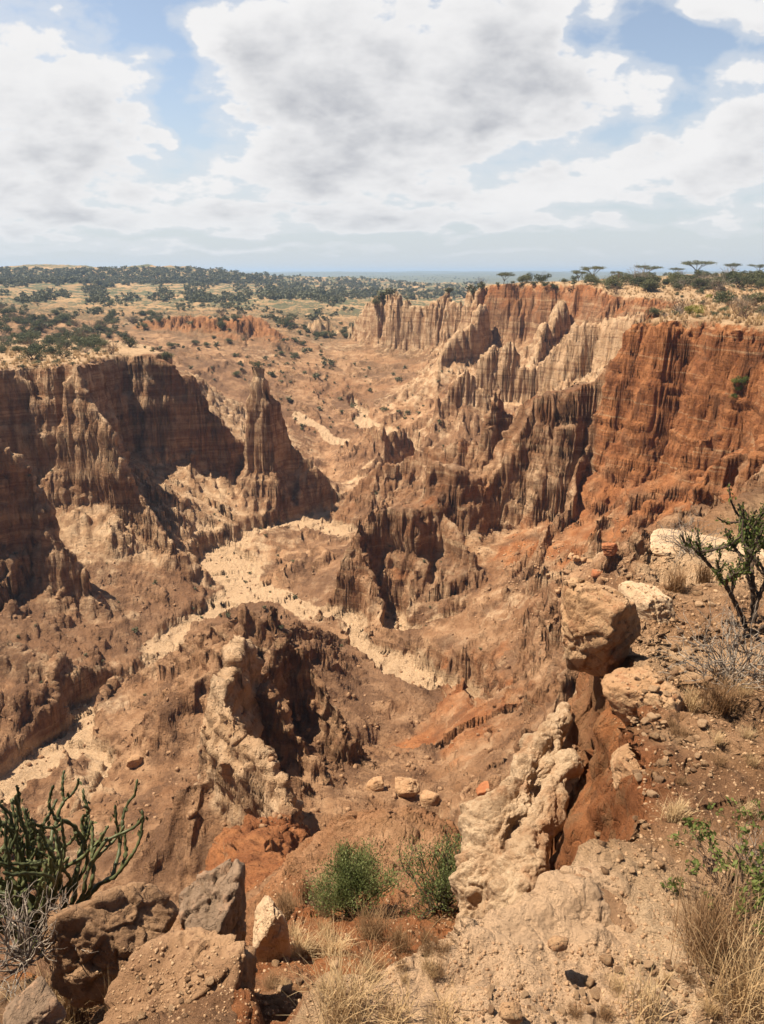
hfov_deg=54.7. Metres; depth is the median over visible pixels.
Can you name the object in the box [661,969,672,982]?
grass tuft
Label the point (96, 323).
bush
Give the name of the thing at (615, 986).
grass tuft
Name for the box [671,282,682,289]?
bush
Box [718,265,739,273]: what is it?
bush
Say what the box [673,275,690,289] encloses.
bush
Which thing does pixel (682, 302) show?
bush
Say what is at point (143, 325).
bush
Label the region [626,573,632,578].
stone
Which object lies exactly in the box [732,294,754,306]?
bush
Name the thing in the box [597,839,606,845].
stone
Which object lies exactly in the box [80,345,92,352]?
bush
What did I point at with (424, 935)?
grass tuft
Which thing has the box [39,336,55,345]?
bush
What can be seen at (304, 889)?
grass tuft
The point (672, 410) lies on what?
cliff
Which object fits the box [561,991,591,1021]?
grass tuft
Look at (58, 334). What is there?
bush
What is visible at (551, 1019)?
stone
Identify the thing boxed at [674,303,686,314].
bush
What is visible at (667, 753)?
stone
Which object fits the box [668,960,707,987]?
grass tuft
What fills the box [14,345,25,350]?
bush
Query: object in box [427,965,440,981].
grass tuft
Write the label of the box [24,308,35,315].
bush
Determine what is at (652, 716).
stone
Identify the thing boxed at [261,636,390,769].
rock fin
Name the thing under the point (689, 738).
stone
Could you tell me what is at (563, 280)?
bush
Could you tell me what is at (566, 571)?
stone
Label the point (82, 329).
bush
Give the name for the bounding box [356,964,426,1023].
grass tuft
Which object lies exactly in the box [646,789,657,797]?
stone
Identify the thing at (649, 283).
bush
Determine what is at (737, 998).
grass tuft
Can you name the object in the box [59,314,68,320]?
bush
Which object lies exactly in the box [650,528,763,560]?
rock slab
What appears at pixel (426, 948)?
grass tuft
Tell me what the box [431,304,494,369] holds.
rock buttress
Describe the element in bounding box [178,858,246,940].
boulder
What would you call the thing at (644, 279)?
bush
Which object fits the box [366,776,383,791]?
boulder
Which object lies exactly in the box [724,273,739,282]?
bush
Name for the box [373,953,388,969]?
grass tuft
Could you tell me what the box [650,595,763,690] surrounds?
dead shrub
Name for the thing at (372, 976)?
grass tuft
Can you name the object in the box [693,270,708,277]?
bush
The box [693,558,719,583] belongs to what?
grass tuft
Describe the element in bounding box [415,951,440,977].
grass tuft
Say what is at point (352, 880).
green bush
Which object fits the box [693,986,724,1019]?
grass tuft
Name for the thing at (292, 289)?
scrub
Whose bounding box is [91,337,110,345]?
bush
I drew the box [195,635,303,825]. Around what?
rock fin
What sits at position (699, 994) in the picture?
stone
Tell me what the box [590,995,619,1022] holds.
grass tuft
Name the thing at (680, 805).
grass tuft
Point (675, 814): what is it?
grass tuft
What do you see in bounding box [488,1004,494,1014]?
stone
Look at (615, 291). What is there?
bush
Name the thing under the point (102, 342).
bush
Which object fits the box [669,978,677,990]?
stone
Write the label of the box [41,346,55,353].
bush
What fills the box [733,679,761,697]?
grass tuft
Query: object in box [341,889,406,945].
grass tuft
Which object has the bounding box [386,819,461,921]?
green bush
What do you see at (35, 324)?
bush
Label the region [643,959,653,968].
stone
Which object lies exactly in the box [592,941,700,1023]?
grass tuft
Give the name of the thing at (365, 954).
grass tuft
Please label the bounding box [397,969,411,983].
grass tuft
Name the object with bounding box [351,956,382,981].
grass tuft
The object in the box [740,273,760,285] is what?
bush
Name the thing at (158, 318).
bush
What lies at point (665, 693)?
stone
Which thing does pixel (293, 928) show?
grass tuft
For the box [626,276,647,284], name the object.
bush
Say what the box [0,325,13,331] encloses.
bush
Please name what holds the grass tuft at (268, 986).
on the ground at (202, 414)
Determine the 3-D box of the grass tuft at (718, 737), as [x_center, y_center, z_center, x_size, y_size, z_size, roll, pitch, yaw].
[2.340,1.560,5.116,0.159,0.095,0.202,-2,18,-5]
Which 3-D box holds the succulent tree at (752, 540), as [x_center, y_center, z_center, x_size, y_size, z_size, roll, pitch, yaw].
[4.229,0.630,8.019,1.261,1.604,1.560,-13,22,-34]
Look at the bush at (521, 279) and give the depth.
196.93 m
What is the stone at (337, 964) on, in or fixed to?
on the ground at (202, 414)
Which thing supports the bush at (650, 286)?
on the ground at (202, 414)
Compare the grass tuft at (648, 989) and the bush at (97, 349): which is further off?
the bush at (97, 349)
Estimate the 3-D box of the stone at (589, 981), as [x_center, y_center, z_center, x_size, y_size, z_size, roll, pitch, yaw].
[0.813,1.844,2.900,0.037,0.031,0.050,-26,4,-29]
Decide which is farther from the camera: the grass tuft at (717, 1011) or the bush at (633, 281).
the bush at (633, 281)
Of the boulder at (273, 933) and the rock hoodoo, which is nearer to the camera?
the boulder at (273, 933)
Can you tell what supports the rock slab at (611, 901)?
on the ground at (202, 414)
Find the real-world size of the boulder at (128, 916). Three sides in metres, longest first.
0.855 x 0.637 x 0.551 m
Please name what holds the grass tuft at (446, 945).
on the ground at (202, 414)
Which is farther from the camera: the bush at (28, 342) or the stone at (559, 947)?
the bush at (28, 342)
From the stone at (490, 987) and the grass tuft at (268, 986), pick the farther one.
the grass tuft at (268, 986)
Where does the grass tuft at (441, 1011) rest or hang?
on the ground at (202, 414)
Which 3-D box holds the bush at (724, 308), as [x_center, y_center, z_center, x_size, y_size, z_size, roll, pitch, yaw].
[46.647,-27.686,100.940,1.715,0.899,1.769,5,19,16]
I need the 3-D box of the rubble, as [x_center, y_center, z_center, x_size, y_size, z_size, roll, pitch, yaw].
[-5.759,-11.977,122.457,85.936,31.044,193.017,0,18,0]
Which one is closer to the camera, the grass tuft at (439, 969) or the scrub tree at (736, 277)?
the grass tuft at (439, 969)
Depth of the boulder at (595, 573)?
61.80 m
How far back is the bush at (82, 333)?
160.24 m
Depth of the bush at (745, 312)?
79.59 m
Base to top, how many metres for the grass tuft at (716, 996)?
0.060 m
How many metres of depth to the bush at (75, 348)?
132.63 m
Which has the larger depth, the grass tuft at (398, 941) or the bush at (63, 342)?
the bush at (63, 342)
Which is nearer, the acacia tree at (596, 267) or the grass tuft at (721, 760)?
the grass tuft at (721, 760)
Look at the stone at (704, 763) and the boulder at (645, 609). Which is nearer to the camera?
the stone at (704, 763)
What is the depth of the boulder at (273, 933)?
5.43 m
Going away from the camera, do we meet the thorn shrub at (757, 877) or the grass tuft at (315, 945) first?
the thorn shrub at (757, 877)
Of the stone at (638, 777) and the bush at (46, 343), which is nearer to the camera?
the stone at (638, 777)
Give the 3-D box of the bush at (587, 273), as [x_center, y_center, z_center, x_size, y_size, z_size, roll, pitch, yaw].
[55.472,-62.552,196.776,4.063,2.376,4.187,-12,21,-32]
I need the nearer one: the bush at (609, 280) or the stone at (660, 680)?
the stone at (660, 680)
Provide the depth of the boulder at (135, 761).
59.32 m
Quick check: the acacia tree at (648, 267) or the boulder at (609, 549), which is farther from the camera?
the acacia tree at (648, 267)
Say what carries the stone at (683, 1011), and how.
on the ground at (202, 414)
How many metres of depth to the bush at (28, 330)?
186.56 m
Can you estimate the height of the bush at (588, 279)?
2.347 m
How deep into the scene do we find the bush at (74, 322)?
222.84 m
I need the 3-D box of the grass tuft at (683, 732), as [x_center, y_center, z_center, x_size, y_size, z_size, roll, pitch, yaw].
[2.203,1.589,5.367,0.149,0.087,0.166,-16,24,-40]
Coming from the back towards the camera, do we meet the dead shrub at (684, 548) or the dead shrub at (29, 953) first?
the dead shrub at (684, 548)
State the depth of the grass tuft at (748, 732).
5.36 m
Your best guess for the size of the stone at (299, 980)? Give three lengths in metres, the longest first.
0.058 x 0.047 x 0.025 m
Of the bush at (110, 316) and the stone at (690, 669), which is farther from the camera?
the bush at (110, 316)
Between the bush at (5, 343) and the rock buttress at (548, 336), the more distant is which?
the rock buttress at (548, 336)
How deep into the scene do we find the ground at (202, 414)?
67.75 m
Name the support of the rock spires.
on the ground at (202, 414)
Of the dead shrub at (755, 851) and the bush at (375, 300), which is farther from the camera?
the bush at (375, 300)
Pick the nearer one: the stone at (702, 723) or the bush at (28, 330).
the stone at (702, 723)
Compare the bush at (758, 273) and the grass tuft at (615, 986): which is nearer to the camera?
the grass tuft at (615, 986)
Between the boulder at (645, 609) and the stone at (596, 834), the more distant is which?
the boulder at (645, 609)
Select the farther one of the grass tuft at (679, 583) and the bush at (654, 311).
the bush at (654, 311)
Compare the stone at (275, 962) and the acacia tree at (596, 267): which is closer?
the stone at (275, 962)
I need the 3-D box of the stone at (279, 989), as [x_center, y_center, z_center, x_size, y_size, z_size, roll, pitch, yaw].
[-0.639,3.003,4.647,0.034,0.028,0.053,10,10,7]
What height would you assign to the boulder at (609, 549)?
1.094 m
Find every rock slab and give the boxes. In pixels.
[574,867,637,932]
[610,743,640,789]
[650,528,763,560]
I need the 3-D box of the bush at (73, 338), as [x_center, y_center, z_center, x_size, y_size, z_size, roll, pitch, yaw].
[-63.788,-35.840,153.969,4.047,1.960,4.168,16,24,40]
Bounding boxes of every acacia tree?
[497,272,514,283]
[569,270,586,280]
[579,265,605,274]
[636,265,664,272]
[671,267,683,274]
[681,260,714,270]
[725,263,740,269]
[747,264,763,271]
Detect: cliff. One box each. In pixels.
[0,354,172,491]
[483,284,763,504]
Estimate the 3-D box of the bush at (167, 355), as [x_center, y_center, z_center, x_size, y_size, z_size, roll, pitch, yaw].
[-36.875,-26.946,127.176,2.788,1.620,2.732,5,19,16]
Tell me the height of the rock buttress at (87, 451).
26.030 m
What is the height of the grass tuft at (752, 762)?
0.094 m
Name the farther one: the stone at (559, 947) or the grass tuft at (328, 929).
the grass tuft at (328, 929)
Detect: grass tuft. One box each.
[0,949,102,1023]
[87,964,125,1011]
[260,964,281,985]
[260,975,276,991]
[269,917,408,1023]
[272,886,293,904]
[273,880,311,921]
[273,885,293,907]
[275,973,293,988]
[288,917,325,962]
[288,919,303,936]
[292,874,316,904]
[296,917,363,957]
[299,937,317,960]
[302,930,325,956]
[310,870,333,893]
[310,915,338,940]
[314,917,332,929]
[314,978,330,992]
[316,904,330,917]
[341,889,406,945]
[349,908,376,930]
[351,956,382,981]
[353,943,382,965]
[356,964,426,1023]
[368,966,381,979]
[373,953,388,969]
[378,916,418,957]
[390,949,415,972]
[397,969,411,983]
[410,974,480,1023]
[412,922,436,947]
[412,936,434,959]
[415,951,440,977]
[425,932,457,963]
[427,956,449,978]
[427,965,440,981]
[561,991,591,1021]
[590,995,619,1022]
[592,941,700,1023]
[603,966,629,998]
[638,830,763,987]
[649,786,703,825]
[654,555,696,592]
[658,869,763,1023]
[661,801,692,818]
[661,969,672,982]
[663,717,679,728]
[667,721,686,736]
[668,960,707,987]
[671,771,691,786]
[674,795,690,812]
[678,725,694,737]
[679,679,705,712]
[680,664,759,717]
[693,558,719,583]
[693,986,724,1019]
[701,982,728,1008]
[708,729,728,745]
[708,752,731,769]
[711,1003,728,1019]
[728,986,752,1009]
[731,789,759,820]
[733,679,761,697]
[736,723,762,740]
[743,752,763,767]
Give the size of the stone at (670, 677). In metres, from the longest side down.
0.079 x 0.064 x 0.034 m
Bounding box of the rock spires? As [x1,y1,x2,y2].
[475,311,644,404]
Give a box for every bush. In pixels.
[0,308,9,313]
[0,315,11,322]
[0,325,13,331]
[0,336,13,340]
[0,341,11,345]
[0,770,147,958]
[10,332,33,340]
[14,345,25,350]
[15,335,31,343]
[15,338,24,344]
[16,318,28,324]
[16,337,38,346]
[22,328,36,332]
[22,331,41,340]
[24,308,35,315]
[28,342,49,349]
[30,320,43,327]
[38,314,47,320]
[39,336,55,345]
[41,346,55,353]
[48,345,62,352]
[50,310,62,313]
[50,332,62,336]
[52,317,62,322]
[54,339,72,348]
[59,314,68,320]
[62,330,80,338]
[64,318,82,325]
[66,335,82,342]
[70,329,96,337]
[71,346,84,350]
[74,337,97,347]
[78,327,91,334]
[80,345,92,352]
[83,334,104,339]
[86,319,105,327]
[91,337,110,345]
[91,346,101,352]
[98,341,109,346]
[103,313,115,318]
[103,340,122,353]
[109,319,119,324]
[117,331,128,335]
[125,313,137,321]
[138,322,147,328]
[152,316,163,321]
[160,352,174,359]
[166,342,177,346]
[214,306,227,315]
[249,361,261,367]
[280,319,288,325]
[302,836,406,918]
[370,299,381,304]
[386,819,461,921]
[516,275,528,282]
[518,273,533,282]
[532,273,551,281]
[558,278,569,282]
[580,272,596,278]
[582,274,599,283]
[600,275,623,287]
[607,283,625,294]
[611,272,626,280]
[618,274,633,283]
[624,264,654,284]
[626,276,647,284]
[634,277,651,285]
[639,278,663,289]
[642,282,657,289]
[645,307,662,314]
[648,274,661,281]
[666,272,680,277]
[666,295,695,312]
[669,276,690,284]
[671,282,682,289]
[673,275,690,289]
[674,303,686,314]
[684,304,703,313]
[689,274,707,288]
[690,278,707,287]
[692,277,710,287]
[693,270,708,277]
[695,288,704,293]
[696,274,737,289]
[706,277,728,286]
[712,290,738,303]
[717,306,729,311]
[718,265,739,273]
[720,271,733,277]
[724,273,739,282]
[725,297,743,305]
[728,295,763,318]
[730,378,746,384]
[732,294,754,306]
[736,375,749,382]
[740,270,763,277]
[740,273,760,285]
[745,291,763,305]
[752,279,763,287]
[752,305,763,311]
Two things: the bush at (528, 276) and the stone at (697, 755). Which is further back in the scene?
the bush at (528, 276)
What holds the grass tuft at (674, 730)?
on the ground at (202, 414)
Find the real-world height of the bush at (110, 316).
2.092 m
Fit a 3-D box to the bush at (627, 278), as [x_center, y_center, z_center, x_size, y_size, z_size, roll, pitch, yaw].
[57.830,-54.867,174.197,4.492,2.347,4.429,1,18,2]
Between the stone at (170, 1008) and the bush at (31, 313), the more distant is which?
the bush at (31, 313)
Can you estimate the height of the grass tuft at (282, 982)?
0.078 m
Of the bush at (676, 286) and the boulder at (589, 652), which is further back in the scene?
the bush at (676, 286)
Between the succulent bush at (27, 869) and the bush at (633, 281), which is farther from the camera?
the bush at (633, 281)
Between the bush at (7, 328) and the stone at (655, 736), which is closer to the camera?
the stone at (655, 736)
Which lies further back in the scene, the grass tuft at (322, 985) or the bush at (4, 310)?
the bush at (4, 310)
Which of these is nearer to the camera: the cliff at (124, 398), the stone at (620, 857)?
the stone at (620, 857)
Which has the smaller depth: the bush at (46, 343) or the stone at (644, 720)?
the stone at (644, 720)
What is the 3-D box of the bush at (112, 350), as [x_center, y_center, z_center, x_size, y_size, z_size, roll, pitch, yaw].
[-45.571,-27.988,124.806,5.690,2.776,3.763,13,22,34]
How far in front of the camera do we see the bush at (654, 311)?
103.77 m
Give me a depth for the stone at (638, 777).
4.43 m
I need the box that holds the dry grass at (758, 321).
[0,274,763,430]
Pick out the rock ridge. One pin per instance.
(508, 490)
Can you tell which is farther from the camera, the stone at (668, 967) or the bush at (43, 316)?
the bush at (43, 316)
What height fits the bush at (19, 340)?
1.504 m
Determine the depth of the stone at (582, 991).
2.84 m
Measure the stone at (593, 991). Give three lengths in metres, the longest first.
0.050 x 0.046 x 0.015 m
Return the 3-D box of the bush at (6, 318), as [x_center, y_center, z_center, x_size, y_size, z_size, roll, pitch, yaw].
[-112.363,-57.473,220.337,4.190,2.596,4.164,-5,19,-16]
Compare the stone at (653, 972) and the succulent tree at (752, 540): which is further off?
the succulent tree at (752, 540)
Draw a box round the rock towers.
[351,286,484,350]
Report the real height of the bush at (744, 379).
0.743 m
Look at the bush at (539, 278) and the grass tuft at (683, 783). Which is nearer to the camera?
the grass tuft at (683, 783)
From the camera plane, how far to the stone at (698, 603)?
9.32 m
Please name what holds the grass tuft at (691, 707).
on the ground at (202, 414)
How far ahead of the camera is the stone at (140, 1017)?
3.40 m
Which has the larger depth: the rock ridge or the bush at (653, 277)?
the bush at (653, 277)
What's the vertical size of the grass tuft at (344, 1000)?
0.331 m
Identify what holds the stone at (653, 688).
on the boulder at (619, 696)
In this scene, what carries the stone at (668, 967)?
on the ground at (202, 414)
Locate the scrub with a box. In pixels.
[0,265,763,695]
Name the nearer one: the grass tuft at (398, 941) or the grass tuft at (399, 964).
the grass tuft at (399, 964)
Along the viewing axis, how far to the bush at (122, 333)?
210.52 m
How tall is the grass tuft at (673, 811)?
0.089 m
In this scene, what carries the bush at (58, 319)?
on the ground at (202, 414)
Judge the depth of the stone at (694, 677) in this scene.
6.78 m
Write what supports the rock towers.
on the ground at (202, 414)
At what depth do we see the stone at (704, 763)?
4.61 m
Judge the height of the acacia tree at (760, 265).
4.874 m
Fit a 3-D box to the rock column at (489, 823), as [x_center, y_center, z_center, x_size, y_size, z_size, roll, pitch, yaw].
[1.221,3.399,7.312,0.931,1.959,2.948,6,19,18]
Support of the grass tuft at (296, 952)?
on the ground at (202, 414)
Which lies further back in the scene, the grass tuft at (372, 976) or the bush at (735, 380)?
the bush at (735, 380)
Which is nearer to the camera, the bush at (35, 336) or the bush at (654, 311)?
the bush at (654, 311)
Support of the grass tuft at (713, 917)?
on the ground at (202, 414)
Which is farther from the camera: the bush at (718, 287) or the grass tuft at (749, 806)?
the bush at (718, 287)
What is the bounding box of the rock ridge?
[298,357,614,625]
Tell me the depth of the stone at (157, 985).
3.62 m
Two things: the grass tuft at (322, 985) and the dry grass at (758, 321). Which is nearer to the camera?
the grass tuft at (322, 985)
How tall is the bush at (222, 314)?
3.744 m
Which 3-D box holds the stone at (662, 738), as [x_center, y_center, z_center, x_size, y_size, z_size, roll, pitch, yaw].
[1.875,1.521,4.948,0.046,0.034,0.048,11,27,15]
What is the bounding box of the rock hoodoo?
[458,367,490,413]
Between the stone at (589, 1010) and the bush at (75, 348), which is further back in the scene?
the bush at (75, 348)
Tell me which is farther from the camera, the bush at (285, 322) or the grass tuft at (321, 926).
the bush at (285, 322)
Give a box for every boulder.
[3,976,65,1023]
[42,882,178,1007]
[98,927,259,1023]
[126,754,143,768]
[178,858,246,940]
[253,895,291,962]
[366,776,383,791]
[395,777,419,797]
[419,789,440,807]
[476,781,489,795]
[560,577,640,676]
[572,555,579,561]
[591,569,602,577]
[601,665,684,726]
[602,542,617,555]
[618,581,674,624]
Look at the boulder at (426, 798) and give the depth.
37.41 m
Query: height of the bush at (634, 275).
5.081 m
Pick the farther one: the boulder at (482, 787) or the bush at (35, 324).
the bush at (35, 324)
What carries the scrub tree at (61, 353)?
on the ground at (202, 414)
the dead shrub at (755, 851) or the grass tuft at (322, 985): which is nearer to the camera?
the grass tuft at (322, 985)
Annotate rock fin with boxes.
[0,438,103,608]
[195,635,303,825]
[234,603,338,666]
[255,680,346,786]
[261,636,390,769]
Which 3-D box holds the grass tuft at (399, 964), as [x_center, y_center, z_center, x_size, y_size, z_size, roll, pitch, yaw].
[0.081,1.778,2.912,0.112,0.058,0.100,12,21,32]
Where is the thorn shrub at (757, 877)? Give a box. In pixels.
[659,794,763,933]
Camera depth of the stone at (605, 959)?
2.98 m
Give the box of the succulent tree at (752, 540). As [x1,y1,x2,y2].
[679,483,763,630]
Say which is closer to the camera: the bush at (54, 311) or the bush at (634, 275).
the bush at (634, 275)
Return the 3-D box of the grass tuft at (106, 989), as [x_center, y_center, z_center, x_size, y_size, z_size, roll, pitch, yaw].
[-1.455,2.613,4.014,0.257,0.412,0.247,-4,18,-13]
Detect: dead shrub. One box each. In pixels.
[0,870,103,1007]
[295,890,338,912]
[648,505,740,562]
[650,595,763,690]
[720,824,763,873]
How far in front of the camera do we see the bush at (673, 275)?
176.35 m
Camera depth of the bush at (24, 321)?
214.28 m
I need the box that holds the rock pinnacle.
[237,366,322,484]
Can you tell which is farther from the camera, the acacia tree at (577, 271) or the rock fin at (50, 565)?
the acacia tree at (577, 271)
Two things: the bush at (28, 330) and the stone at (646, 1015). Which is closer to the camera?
the stone at (646, 1015)
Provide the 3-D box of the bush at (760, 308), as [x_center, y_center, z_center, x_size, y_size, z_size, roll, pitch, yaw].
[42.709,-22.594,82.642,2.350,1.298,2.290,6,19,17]
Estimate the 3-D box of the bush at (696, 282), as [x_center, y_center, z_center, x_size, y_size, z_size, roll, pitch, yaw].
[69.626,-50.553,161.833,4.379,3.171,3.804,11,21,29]
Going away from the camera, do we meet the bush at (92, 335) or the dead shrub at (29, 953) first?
the dead shrub at (29, 953)
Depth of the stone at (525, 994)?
2.78 m
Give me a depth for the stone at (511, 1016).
2.59 m
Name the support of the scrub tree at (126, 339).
on the ground at (202, 414)
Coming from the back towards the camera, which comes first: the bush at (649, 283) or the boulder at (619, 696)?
the bush at (649, 283)
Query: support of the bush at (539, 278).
on the ground at (202, 414)
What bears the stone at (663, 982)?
on the ground at (202, 414)
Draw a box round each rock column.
[446,702,572,937]
[485,745,583,913]
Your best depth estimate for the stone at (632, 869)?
3.45 m
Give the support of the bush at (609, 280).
on the ground at (202, 414)
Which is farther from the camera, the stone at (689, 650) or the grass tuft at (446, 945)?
the stone at (689, 650)
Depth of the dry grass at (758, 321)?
113.10 m
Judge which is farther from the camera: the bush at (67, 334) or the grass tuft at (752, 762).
the bush at (67, 334)
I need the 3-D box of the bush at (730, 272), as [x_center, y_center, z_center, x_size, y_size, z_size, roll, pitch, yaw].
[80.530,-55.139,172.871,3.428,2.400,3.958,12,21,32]
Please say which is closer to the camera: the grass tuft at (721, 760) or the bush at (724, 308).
the grass tuft at (721, 760)
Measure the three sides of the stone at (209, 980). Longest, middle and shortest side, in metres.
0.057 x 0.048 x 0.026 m
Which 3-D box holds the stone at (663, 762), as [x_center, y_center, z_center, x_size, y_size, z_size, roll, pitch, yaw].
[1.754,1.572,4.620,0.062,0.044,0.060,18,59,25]
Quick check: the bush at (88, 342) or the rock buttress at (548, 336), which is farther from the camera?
the rock buttress at (548, 336)
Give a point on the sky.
(241, 135)
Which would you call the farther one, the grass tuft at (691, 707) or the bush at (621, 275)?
the bush at (621, 275)
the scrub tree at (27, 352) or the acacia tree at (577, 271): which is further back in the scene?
the acacia tree at (577, 271)
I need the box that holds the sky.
[0,0,763,271]
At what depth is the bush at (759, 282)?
160.64 m
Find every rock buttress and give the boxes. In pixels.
[50,364,188,561]
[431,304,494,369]
[521,300,570,367]
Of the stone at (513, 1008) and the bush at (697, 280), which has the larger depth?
the bush at (697, 280)
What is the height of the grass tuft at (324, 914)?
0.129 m
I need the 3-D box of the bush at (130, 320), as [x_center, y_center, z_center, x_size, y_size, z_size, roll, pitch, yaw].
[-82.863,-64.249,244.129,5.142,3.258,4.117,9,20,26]
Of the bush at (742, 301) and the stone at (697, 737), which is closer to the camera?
the stone at (697, 737)
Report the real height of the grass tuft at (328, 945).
0.232 m
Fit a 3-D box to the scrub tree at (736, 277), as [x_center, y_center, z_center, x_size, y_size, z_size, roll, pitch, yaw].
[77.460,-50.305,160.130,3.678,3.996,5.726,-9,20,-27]
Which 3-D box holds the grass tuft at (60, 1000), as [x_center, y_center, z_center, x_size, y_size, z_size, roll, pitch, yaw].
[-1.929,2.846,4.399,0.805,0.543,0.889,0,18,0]
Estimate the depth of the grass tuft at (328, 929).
6.40 m
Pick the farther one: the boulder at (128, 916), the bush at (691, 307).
the bush at (691, 307)
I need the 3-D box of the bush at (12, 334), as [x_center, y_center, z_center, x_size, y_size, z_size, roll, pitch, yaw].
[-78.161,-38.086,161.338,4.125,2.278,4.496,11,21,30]
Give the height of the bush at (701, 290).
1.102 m
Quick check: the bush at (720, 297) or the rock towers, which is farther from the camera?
the rock towers
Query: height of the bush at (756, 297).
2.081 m
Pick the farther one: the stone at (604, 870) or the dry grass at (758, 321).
the dry grass at (758, 321)
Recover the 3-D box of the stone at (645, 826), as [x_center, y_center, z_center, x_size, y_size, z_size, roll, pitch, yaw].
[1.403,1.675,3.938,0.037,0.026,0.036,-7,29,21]
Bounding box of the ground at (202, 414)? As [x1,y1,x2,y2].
[0,264,763,1023]
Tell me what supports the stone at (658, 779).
on the ground at (202, 414)
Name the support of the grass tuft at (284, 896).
on the ground at (202, 414)
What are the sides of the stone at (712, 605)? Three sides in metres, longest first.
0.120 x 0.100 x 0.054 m
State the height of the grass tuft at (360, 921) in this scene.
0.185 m
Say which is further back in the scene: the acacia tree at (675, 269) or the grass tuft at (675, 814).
the acacia tree at (675, 269)
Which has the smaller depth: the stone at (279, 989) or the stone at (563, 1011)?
the stone at (563, 1011)
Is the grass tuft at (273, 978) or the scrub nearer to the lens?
the grass tuft at (273, 978)
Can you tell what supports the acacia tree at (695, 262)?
on the ground at (202, 414)
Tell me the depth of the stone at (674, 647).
6.31 m
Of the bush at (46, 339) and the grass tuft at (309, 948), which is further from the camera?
the bush at (46, 339)
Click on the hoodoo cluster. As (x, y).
(463, 452)
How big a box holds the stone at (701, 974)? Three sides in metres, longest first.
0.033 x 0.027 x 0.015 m
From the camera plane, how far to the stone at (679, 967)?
2.95 m
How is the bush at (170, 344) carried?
on the ground at (202, 414)
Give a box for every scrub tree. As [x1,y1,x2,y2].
[17,344,46,359]
[53,346,73,358]
[121,334,139,346]
[724,270,751,288]
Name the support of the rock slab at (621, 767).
on the ground at (202, 414)
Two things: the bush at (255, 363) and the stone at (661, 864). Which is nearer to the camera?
the stone at (661, 864)
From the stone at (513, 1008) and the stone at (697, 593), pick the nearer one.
the stone at (513, 1008)
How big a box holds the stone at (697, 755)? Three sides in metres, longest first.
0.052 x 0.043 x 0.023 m
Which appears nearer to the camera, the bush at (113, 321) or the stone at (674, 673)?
the stone at (674, 673)
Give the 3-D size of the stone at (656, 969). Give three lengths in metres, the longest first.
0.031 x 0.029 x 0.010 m
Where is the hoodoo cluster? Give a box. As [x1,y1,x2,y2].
[369,388,522,487]
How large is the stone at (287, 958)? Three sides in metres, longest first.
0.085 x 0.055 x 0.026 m
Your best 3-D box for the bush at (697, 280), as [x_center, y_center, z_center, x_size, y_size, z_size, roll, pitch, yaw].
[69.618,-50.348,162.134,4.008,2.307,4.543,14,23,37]
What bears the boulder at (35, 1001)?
on the ground at (202, 414)
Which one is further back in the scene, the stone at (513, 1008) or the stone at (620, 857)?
the stone at (620, 857)
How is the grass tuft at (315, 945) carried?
on the ground at (202, 414)
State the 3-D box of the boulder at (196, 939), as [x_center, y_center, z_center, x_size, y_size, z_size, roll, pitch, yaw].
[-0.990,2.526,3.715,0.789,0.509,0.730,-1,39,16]
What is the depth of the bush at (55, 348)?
124.49 m
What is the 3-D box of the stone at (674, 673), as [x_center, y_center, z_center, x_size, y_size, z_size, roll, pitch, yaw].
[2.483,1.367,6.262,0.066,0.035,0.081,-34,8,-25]
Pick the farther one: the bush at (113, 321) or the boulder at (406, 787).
the bush at (113, 321)
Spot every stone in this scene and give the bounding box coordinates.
[135,1010,145,1019]
[137,1014,145,1019]
[154,982,160,990]
[168,1004,173,1010]
[205,976,213,985]
[271,959,279,966]
[277,985,281,993]
[281,984,291,994]
[282,956,289,962]
[296,977,302,985]
[330,960,338,969]
[487,984,494,992]
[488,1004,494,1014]
[498,1002,522,1023]
[509,1013,514,1019]
[521,990,528,998]
[547,1015,554,1022]
[548,936,568,951]
[558,1007,565,1015]
[562,569,571,573]
[579,988,585,995]
[584,975,594,988]
[586,1007,594,1013]
[589,986,600,999]
[594,831,600,836]
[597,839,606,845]
[599,954,612,965]
[600,866,608,874]
[614,966,623,972]
[618,853,623,860]
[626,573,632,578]
[629,866,635,872]
[634,773,642,781]
[640,717,649,724]
[642,823,648,829]
[642,1010,648,1017]
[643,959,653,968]
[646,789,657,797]
[647,685,659,692]
[647,712,657,721]
[649,733,659,739]
[650,969,655,975]
[651,966,658,974]
[654,775,664,782]
[657,677,663,682]
[657,759,667,766]
[657,979,665,989]
[658,862,664,867]
[659,735,665,741]
[660,720,667,724]
[663,690,671,696]
[663,750,671,755]
[664,583,671,588]
[664,963,672,970]
[666,674,673,680]
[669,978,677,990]
[670,670,679,676]
[671,642,681,652]
[674,962,687,974]
[679,1007,686,1015]
[683,647,694,654]
[686,666,695,671]
[686,735,695,742]
[691,590,701,595]
[691,674,702,679]
[693,734,701,740]
[694,752,700,758]
[695,601,703,606]
[696,991,703,999]
[697,719,707,727]
[700,971,707,978]
[701,761,707,766]
[704,675,713,681]
[708,601,715,607]
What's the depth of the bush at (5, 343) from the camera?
149.58 m
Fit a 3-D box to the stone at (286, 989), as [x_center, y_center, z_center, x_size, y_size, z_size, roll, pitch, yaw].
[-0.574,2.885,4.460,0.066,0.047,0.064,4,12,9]
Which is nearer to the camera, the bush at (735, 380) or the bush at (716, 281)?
the bush at (735, 380)
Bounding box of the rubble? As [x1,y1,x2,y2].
[0,360,636,828]

